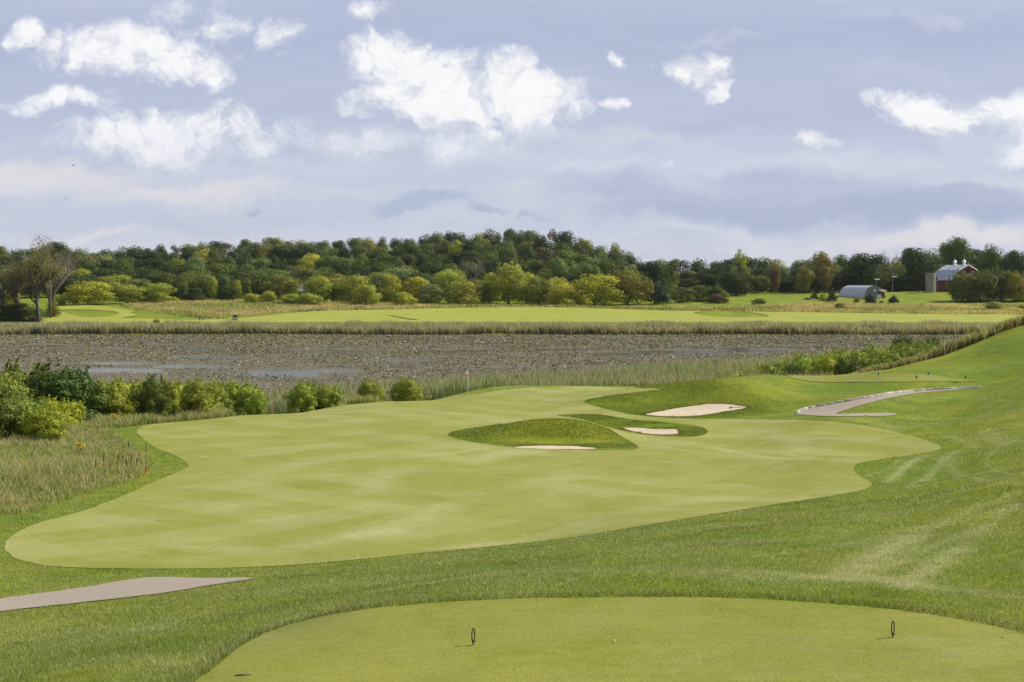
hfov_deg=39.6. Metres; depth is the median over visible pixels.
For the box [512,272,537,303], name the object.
bushy tree
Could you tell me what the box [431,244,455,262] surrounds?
broadleaf tree
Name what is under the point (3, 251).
broadleaf tree
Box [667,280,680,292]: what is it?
broadleaf tree
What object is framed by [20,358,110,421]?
shrub
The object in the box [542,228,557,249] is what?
broadleaf tree
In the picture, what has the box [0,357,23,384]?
shrub
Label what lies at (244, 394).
shrub
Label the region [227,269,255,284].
broadleaf tree
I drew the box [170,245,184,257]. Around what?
broadleaf tree
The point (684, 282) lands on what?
broadleaf tree
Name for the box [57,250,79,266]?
broadleaf tree
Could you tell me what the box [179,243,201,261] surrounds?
broadleaf tree
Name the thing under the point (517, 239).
broadleaf tree
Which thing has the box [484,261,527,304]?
willow tree
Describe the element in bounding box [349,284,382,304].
bushy tree
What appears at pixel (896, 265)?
broadleaf tree
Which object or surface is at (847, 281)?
broadleaf tree
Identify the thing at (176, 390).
shrub
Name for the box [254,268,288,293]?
broadleaf tree
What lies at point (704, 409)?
bunker sand
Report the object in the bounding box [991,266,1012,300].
bush
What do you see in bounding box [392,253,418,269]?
broadleaf tree
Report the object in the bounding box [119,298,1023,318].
meadow grass
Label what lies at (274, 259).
broadleaf tree
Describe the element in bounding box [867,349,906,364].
shrub
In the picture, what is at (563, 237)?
broadleaf tree
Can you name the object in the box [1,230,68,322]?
half bare tree
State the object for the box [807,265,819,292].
broadleaf tree
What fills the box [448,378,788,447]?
mound grass
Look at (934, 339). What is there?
shrub
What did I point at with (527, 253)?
broadleaf tree
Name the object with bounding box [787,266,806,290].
broadleaf tree
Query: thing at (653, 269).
broadleaf tree
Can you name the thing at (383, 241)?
broadleaf tree
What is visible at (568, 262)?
broadleaf tree
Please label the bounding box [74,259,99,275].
broadleaf tree
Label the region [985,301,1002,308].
shrub
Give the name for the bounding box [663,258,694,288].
broadleaf tree
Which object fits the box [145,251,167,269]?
broadleaf tree
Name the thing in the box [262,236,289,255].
broadleaf tree
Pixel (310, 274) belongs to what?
broadleaf tree
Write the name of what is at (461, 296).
willow tree
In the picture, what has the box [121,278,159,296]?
broadleaf tree
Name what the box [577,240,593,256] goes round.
broadleaf tree
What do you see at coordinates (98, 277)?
broadleaf tree
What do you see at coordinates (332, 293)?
bushy tree
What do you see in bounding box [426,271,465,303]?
willow tree
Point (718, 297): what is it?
shrub
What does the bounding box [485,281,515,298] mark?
broadleaf tree
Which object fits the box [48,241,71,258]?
broadleaf tree
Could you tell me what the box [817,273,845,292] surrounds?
broadleaf tree
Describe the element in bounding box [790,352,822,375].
shrub
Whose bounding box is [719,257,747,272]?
broadleaf tree
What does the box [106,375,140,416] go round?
shrub
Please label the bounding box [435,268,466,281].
broadleaf tree
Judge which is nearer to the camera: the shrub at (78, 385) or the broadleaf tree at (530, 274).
the shrub at (78, 385)
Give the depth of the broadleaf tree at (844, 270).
612.63 m
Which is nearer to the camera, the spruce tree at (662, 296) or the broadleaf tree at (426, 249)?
the spruce tree at (662, 296)
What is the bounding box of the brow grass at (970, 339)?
[619,314,1023,385]
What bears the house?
on the ground at (998, 355)
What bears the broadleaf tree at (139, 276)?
on the ground at (998, 355)
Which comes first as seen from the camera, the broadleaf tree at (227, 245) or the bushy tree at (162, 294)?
the bushy tree at (162, 294)
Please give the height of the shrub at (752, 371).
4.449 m
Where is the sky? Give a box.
[0,0,1023,289]
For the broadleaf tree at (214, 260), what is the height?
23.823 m
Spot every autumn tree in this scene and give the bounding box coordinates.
[769,266,781,293]
[812,251,834,292]
[817,265,832,292]
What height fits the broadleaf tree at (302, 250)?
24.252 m
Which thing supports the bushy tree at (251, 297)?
on the ground at (998, 355)
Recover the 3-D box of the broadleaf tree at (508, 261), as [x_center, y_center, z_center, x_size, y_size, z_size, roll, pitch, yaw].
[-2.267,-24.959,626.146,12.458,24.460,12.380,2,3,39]
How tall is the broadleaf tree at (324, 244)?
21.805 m
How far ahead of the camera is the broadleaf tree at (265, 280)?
542.11 m
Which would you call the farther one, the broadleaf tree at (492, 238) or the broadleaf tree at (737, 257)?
the broadleaf tree at (492, 238)
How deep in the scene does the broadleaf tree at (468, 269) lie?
625.44 m
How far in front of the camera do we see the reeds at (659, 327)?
359.60 m
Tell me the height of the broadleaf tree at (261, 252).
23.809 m
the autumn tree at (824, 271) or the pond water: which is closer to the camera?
the pond water
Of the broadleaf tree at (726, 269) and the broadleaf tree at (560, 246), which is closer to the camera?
the broadleaf tree at (726, 269)
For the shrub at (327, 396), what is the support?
on the ground at (998, 355)
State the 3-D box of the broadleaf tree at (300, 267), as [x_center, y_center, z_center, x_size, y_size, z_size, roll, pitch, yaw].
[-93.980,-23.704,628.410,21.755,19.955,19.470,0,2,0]
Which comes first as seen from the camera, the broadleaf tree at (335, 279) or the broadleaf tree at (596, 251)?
the broadleaf tree at (335, 279)
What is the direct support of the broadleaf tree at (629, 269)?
on the ground at (998, 355)
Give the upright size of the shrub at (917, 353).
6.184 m
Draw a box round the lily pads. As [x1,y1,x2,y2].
[0,333,971,392]
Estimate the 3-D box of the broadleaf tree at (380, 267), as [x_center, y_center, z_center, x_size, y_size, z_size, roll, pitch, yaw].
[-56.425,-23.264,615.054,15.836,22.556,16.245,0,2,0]
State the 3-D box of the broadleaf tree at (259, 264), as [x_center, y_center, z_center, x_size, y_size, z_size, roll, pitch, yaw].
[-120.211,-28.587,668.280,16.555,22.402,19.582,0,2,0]
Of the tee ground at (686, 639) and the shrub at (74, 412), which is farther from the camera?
the shrub at (74, 412)
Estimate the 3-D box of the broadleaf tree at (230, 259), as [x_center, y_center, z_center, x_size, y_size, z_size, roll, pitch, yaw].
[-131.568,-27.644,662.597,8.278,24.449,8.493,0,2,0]
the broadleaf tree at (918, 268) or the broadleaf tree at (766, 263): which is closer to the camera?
the broadleaf tree at (918, 268)
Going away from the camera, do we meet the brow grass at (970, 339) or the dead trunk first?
the brow grass at (970, 339)
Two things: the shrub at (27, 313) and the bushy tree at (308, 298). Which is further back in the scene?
the bushy tree at (308, 298)
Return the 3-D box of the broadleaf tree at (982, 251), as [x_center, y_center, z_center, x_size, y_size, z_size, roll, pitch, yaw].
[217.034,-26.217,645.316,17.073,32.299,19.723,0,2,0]
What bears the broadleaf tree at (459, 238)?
on the ground at (998, 355)
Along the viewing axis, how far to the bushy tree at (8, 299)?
414.37 m
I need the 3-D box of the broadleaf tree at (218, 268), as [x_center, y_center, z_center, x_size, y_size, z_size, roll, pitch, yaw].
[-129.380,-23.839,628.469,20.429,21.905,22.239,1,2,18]
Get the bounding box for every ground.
[0,259,1023,681]
[195,597,1023,681]
[788,373,978,381]
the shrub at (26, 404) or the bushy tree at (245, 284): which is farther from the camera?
the bushy tree at (245, 284)
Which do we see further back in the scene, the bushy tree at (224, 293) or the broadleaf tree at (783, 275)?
the broadleaf tree at (783, 275)
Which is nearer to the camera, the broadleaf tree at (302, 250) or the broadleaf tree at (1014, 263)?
the broadleaf tree at (1014, 263)
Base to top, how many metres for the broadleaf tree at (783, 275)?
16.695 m
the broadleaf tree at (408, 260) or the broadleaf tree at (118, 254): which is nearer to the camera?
the broadleaf tree at (408, 260)
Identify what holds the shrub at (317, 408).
on the ground at (998, 355)
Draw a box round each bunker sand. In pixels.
[517,445,594,448]
[626,428,677,434]
[646,404,745,415]
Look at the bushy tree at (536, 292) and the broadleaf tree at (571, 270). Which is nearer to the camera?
the bushy tree at (536, 292)
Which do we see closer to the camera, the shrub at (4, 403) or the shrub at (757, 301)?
the shrub at (4, 403)
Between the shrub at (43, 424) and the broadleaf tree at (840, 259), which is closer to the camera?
the shrub at (43, 424)
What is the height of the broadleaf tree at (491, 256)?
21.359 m
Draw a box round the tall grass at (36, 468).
[0,394,378,515]
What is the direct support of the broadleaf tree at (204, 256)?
on the ground at (998, 355)
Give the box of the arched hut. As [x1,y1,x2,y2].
[838,285,886,298]
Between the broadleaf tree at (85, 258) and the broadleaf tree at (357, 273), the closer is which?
the broadleaf tree at (357, 273)
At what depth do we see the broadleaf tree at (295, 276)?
527.55 m
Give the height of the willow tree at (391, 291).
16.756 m
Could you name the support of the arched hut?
on the ground at (998, 355)
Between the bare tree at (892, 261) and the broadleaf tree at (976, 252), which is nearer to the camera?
the bare tree at (892, 261)
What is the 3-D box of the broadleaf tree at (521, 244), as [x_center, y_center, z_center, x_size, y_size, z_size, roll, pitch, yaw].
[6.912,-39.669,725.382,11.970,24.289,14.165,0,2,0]
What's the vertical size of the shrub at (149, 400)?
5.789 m
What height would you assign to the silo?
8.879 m
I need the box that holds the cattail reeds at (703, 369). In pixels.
[240,337,959,414]
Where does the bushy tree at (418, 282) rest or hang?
on the ground at (998, 355)
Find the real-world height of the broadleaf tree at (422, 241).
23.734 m
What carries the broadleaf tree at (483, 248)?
on the ground at (998, 355)
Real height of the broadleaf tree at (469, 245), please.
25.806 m
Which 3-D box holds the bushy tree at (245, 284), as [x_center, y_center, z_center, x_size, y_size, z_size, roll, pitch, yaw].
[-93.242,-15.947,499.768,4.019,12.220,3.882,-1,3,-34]
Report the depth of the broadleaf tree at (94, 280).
520.47 m
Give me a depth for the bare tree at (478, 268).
528.99 m
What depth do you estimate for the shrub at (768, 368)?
160.50 m
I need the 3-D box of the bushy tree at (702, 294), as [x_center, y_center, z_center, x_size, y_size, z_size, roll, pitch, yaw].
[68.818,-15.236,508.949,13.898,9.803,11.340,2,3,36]
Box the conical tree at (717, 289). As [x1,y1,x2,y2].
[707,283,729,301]
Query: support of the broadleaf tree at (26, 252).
on the ground at (998, 355)
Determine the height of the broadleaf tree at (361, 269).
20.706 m
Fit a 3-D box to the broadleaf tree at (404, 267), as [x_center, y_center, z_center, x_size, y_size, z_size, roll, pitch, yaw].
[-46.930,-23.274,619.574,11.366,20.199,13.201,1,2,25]
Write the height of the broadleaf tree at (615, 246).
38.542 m
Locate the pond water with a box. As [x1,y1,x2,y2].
[0,335,965,391]
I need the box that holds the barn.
[936,259,977,290]
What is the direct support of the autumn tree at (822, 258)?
on the ground at (998, 355)
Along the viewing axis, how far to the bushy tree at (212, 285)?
497.09 m
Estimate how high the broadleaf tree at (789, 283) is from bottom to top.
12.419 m
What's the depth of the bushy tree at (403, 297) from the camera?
476.33 m
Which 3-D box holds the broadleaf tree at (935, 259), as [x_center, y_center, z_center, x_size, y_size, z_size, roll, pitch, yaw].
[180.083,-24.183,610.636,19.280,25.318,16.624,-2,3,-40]
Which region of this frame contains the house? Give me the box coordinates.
[296,285,309,298]
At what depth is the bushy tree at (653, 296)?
489.85 m
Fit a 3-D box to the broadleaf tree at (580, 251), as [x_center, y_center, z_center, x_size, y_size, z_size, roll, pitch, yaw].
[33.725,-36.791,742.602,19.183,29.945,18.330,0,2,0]
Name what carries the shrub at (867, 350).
on the ground at (998, 355)
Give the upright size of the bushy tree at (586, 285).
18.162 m
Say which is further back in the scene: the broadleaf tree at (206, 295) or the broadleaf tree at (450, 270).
the broadleaf tree at (450, 270)
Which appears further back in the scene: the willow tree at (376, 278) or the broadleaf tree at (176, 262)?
the broadleaf tree at (176, 262)
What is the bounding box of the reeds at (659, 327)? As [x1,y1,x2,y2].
[0,318,998,334]
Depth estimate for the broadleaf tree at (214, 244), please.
812.21 m
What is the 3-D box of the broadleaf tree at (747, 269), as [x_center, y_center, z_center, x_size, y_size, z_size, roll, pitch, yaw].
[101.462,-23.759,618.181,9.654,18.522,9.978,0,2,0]
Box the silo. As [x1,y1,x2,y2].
[925,273,937,292]
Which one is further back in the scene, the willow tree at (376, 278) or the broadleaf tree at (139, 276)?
the broadleaf tree at (139, 276)
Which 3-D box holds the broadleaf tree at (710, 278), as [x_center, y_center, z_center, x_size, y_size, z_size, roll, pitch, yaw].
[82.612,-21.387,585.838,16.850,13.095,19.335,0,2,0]
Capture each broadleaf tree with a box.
[0,245,8,254]
[0,253,12,267]
[4,248,26,262]
[8,254,26,263]
[19,248,39,259]
[20,277,56,297]
[41,271,85,295]
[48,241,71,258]
[56,273,99,294]
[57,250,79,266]
[66,268,90,290]
[68,277,115,298]
[71,253,98,267]
[74,247,89,261]
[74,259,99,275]
[81,267,114,277]
[87,275,112,279]
[90,254,117,271]
[91,249,118,260]
[95,274,131,292]
[96,259,117,275]
[107,271,140,293]
[112,246,133,258]
[112,255,138,265]
[113,257,138,272]
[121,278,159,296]
[123,245,144,258]
[127,250,154,263]
[129,258,148,272]
[135,266,163,273]
[135,269,174,285]
[137,272,182,297]
[139,248,151,253]
[141,258,176,272]
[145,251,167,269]
[153,243,167,255]
[157,264,185,277]
[161,252,180,265]
[162,272,217,297]
[167,256,185,274]
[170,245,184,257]
[175,263,211,276]
[175,271,199,284]
[178,250,196,262]
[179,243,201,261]
[182,255,206,271]
[192,248,213,264]
[196,241,209,254]
[196,273,233,285]
[199,246,226,259]
[199,277,232,296]
[200,262,237,276]
[205,256,225,268]
[207,240,231,256]
[216,242,239,259]
[220,255,238,273]
[224,247,254,263]
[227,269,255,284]
[227,271,270,297]
[233,255,252,269]
[233,264,255,277]
[236,239,252,254]
[239,256,272,270]
[242,248,259,267]
[245,241,271,253]
[250,244,283,268]
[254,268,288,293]
[256,278,284,293]
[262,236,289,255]
[265,245,293,266]
[265,262,299,272]
[265,270,306,294]
[270,256,280,269]
[271,274,322,295]
[280,258,307,269]
[283,242,321,263]
[286,240,306,254]
[287,265,320,276]
[289,270,324,278]
[296,252,333,275]
[308,241,320,250]
[308,246,338,259]
[309,267,342,275]
[313,255,336,271]
[316,240,331,253]
[323,277,342,296]
[325,272,345,281]
[327,260,352,279]
[331,240,346,259]
[332,257,356,263]
[337,247,350,258]
[338,279,361,295]
[342,264,372,279]
[346,237,368,258]
[349,245,372,260]
[350,270,362,286]
[351,252,370,277]
[358,237,376,251]
[362,272,391,283]
[364,245,393,266]
[366,253,404,270]
[366,261,397,281]
[375,236,388,249]
[377,267,418,283]
[384,240,429,261]
[385,244,403,267]
[389,237,403,249]
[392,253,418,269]
[395,264,414,275]
[396,272,434,294]
[404,238,415,247]
[413,242,444,265]
[413,252,426,273]
[413,260,444,275]
[418,234,431,246]
[425,231,450,250]
[426,252,456,267]
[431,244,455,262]
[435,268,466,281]
[441,230,459,252]
[441,263,460,280]
[444,250,464,268]
[447,240,466,265]
[452,232,467,250]
[455,250,484,273]
[458,262,486,279]
[459,239,486,252]
[461,232,490,246]
[465,268,486,280]
[467,259,500,278]
[471,243,504,262]
[473,251,501,271]
[480,228,501,250]
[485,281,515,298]
[496,247,523,269]
[497,240,516,251]
[497,257,519,277]
[502,228,513,242]
[505,230,532,250]
[514,240,532,255]
[514,243,536,270]
[518,259,542,273]
[521,271,537,276]
[525,230,544,244]
[527,260,552,277]
[529,235,553,264]
[533,247,554,261]
[536,268,565,285]
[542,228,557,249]
[544,250,579,268]
[546,256,569,284]
[549,230,575,249]
[549,241,575,254]
[550,258,576,269]
[564,242,592,258]
[564,264,584,284]
[564,274,593,294]
[565,236,591,256]
[573,254,590,263]
[574,264,606,299]
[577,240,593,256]
[577,261,596,269]
[585,258,615,268]
[587,245,608,258]
[591,251,609,263]
[596,267,646,296]
[597,257,630,297]
[605,249,625,263]
[609,242,624,256]
[611,259,635,269]
[620,249,642,263]
[624,254,638,265]
[636,260,669,294]
[649,260,678,292]
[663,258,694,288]
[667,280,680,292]
[675,278,706,291]
[679,269,696,283]
[689,258,706,274]
[691,268,723,285]
[695,273,729,290]
[703,260,723,285]
[709,263,739,283]
[715,270,754,295]
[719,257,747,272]
[730,249,749,285]
[733,255,762,290]
[739,266,752,274]
[747,275,772,292]
[749,266,770,287]
[757,256,781,271]
[764,279,792,292]
[768,259,790,279]
[769,268,795,286]
[776,275,815,292]
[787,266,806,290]
[788,259,811,272]
[794,265,814,293]
[795,273,840,292]
[805,251,834,291]
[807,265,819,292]
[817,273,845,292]
[831,254,848,272]
[831,264,842,288]
[840,265,851,286]
[841,253,889,285]
[841,254,870,272]
[842,272,869,286]
[872,265,890,291]
[873,272,904,291]
[885,261,905,291]
[885,275,915,291]
[886,267,907,285]
[898,246,919,291]
[905,247,937,291]
[907,275,925,291]
[925,248,941,259]
[926,255,945,269]
[933,235,974,269]
[934,263,947,272]
[937,242,946,260]
[958,255,984,270]
[965,249,983,261]
[976,243,1005,272]
[978,247,1003,263]
[997,249,1023,277]
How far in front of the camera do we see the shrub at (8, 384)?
97.79 m
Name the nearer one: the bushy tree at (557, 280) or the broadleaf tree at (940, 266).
the bushy tree at (557, 280)
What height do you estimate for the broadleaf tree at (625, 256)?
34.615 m
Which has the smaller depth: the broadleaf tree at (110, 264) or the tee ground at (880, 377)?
the tee ground at (880, 377)
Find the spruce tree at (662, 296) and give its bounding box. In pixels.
[655,288,671,304]
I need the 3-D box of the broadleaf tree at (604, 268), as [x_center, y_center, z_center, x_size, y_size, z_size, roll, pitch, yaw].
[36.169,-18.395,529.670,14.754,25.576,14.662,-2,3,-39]
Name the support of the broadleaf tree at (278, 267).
on the ground at (998, 355)
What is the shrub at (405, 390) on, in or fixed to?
on the ground at (998, 355)
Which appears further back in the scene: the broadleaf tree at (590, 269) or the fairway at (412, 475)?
the broadleaf tree at (590, 269)
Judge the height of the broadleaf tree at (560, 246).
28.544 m
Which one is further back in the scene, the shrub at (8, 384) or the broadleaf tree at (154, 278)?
the broadleaf tree at (154, 278)
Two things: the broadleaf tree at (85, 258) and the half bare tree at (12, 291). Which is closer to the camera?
the half bare tree at (12, 291)
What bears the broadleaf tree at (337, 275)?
on the ground at (998, 355)
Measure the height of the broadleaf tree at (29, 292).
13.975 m
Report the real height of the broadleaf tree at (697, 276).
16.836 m
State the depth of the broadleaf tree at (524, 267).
632.90 m
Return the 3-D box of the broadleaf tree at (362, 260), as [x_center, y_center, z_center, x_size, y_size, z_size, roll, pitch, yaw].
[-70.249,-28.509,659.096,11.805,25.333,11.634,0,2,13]
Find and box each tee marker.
[471,628,475,644]
[891,621,894,637]
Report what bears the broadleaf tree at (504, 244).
on the ground at (998, 355)
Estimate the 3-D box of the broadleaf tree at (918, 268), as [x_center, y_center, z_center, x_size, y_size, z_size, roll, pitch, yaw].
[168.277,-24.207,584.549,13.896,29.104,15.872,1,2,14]
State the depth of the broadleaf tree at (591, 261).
656.58 m
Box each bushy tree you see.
[0,291,28,313]
[63,280,116,304]
[110,284,152,302]
[137,283,178,302]
[174,282,188,298]
[180,288,207,300]
[207,276,219,299]
[214,285,240,300]
[217,276,229,297]
[232,280,242,298]
[241,278,252,298]
[242,293,261,302]
[261,291,277,301]
[262,274,302,299]
[279,293,301,302]
[297,293,323,304]
[300,274,335,301]
[326,282,339,299]
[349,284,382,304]
[391,291,418,305]
[401,276,431,303]
[412,284,444,303]
[467,280,491,303]
[477,272,501,303]
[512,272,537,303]
[520,276,556,305]
[540,277,570,303]
[543,283,594,305]
[571,273,626,305]
[609,269,654,304]
[643,282,669,303]
[667,287,695,302]
[687,285,710,301]
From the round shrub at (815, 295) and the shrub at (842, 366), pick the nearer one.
the shrub at (842, 366)
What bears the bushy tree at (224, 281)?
on the ground at (998, 355)
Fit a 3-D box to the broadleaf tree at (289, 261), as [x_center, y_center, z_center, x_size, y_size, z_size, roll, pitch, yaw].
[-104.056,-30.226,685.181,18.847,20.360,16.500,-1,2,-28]
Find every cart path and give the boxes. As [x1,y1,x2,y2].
[0,577,250,610]
[796,387,983,415]
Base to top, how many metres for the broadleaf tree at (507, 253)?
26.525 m
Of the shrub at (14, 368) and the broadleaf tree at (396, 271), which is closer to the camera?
the shrub at (14, 368)
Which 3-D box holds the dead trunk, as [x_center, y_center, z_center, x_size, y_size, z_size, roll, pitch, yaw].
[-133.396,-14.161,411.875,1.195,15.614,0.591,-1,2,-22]
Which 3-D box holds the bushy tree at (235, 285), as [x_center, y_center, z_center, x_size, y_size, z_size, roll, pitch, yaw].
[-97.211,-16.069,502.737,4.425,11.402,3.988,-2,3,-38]
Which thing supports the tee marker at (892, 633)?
on the tee ground at (686, 639)
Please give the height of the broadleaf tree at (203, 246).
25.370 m
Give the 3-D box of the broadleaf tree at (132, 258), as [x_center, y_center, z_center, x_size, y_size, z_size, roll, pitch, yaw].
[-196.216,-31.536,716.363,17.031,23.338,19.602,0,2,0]
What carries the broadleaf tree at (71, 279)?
on the ground at (998, 355)
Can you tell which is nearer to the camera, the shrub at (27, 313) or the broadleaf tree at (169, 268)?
the shrub at (27, 313)
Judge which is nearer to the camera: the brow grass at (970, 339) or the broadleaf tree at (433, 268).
the brow grass at (970, 339)
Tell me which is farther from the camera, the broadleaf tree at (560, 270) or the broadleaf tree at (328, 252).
the broadleaf tree at (328, 252)
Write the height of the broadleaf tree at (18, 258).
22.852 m
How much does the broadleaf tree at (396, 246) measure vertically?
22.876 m
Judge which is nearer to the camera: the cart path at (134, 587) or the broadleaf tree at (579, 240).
the cart path at (134, 587)
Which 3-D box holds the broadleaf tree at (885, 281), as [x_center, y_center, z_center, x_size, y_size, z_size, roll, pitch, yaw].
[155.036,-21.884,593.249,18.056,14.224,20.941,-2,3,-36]
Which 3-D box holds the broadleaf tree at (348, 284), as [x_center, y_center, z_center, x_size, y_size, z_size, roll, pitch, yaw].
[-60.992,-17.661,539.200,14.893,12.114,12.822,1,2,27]
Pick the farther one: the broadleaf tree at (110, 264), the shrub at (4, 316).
the broadleaf tree at (110, 264)
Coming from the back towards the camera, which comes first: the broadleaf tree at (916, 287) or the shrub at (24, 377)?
the broadleaf tree at (916, 287)
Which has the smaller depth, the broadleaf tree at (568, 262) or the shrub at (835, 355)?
the shrub at (835, 355)
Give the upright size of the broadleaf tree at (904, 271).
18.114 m
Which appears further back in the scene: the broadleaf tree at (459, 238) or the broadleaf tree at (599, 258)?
the broadleaf tree at (459, 238)
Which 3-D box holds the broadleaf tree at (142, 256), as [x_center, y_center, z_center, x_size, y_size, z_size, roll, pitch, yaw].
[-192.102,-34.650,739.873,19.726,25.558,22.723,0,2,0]
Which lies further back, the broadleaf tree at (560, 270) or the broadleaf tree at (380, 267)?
the broadleaf tree at (380, 267)
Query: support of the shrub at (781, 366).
on the ground at (998, 355)
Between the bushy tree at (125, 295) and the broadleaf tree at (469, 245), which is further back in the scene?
the broadleaf tree at (469, 245)
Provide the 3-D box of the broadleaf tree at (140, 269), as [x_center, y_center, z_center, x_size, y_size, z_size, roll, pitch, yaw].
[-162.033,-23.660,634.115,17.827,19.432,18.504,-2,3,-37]
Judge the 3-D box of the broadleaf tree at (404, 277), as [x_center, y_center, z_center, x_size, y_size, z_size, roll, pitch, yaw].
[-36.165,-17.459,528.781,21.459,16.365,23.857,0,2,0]
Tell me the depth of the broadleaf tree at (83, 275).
562.85 m
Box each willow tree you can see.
[329,274,368,302]
[369,272,388,299]
[375,274,402,302]
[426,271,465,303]
[445,282,482,304]
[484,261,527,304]
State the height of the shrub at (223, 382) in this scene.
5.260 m
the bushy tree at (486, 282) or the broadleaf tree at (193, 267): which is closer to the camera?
the bushy tree at (486, 282)
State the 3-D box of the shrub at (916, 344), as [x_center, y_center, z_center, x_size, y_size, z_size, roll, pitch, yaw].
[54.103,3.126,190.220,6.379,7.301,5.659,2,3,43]
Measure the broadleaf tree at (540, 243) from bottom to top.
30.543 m
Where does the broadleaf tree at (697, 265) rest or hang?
on the ground at (998, 355)
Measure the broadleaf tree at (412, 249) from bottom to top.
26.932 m
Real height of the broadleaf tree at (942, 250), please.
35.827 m
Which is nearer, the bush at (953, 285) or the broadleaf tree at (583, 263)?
the bush at (953, 285)
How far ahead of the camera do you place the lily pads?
281.56 m
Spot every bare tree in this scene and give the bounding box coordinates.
[0,255,31,306]
[0,266,28,312]
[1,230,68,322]
[46,243,84,307]
[459,256,487,283]
[875,251,898,272]
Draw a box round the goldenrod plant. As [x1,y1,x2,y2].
[75,441,84,455]
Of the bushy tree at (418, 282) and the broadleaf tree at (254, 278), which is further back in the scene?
the broadleaf tree at (254, 278)
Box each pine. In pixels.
[863,292,876,303]
[887,293,899,303]
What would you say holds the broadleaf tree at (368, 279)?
on the ground at (998, 355)
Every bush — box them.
[944,269,976,301]
[958,267,1002,301]
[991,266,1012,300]
[1002,269,1023,301]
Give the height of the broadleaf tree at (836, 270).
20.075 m
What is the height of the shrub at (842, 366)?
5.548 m
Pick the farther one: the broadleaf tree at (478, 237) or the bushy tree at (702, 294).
the broadleaf tree at (478, 237)
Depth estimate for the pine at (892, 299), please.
494.10 m
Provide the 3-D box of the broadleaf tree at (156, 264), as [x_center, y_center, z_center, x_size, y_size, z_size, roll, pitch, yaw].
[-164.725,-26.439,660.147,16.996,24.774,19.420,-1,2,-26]
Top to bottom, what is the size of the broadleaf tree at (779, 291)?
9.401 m
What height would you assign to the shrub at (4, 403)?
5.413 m
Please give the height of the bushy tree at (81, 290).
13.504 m
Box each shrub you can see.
[0,304,23,321]
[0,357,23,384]
[0,368,36,401]
[0,389,27,440]
[0,389,48,437]
[7,302,50,321]
[9,363,50,395]
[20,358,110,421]
[20,403,70,441]
[43,394,82,425]
[45,301,61,316]
[51,294,67,305]
[62,397,85,424]
[90,376,128,417]
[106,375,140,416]
[123,376,154,413]
[128,373,172,417]
[163,376,184,413]
[178,375,221,412]
[205,382,234,414]
[214,378,238,403]
[218,377,269,414]
[247,388,266,414]
[282,379,317,413]
[303,379,322,409]
[315,382,342,408]
[356,376,385,400]
[386,375,426,400]
[706,294,729,302]
[715,369,729,377]
[726,371,741,376]
[741,366,765,374]
[751,298,765,304]
[756,361,784,375]
[772,358,804,374]
[783,361,809,374]
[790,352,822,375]
[805,354,837,375]
[810,292,818,298]
[810,348,851,363]
[818,294,827,300]
[826,291,837,301]
[832,347,871,360]
[833,355,861,374]
[834,303,846,308]
[846,352,884,370]
[856,342,893,354]
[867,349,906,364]
[879,340,913,353]
[889,347,926,358]
[891,333,913,346]
[902,337,940,351]
[907,343,934,355]
[924,334,943,347]
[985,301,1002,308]
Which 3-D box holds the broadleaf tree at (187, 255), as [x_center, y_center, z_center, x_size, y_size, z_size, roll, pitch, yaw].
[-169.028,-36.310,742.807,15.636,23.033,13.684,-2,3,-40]
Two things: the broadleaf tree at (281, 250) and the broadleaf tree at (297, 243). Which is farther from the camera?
the broadleaf tree at (297, 243)
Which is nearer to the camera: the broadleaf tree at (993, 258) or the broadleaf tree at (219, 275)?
the broadleaf tree at (219, 275)
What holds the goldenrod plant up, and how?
on the ground at (998, 355)
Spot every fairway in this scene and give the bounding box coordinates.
[4,386,940,568]
[27,305,1022,322]
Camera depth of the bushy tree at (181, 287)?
494.79 m
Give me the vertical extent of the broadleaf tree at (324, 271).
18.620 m
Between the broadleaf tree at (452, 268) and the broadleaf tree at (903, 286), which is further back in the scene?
the broadleaf tree at (452, 268)
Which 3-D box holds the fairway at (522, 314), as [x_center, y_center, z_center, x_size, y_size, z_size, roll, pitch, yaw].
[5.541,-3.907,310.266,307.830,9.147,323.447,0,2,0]
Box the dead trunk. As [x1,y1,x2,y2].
[50,267,52,317]
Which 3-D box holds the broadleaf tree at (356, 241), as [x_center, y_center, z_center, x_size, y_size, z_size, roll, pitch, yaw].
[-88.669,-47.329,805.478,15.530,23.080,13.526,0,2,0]
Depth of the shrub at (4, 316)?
398.15 m
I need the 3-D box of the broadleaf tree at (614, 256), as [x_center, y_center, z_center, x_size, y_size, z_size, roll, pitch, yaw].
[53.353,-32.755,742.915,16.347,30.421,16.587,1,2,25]
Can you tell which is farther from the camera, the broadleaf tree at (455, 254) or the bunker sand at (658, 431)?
the broadleaf tree at (455, 254)
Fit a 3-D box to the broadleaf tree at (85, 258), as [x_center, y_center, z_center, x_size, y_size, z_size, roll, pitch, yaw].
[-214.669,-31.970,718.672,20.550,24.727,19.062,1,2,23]
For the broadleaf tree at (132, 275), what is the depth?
581.93 m
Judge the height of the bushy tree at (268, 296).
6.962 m
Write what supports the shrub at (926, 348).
on the ground at (998, 355)
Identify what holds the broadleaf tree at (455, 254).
on the ground at (998, 355)
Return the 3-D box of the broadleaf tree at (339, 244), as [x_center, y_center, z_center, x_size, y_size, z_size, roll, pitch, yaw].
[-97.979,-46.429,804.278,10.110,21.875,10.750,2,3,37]

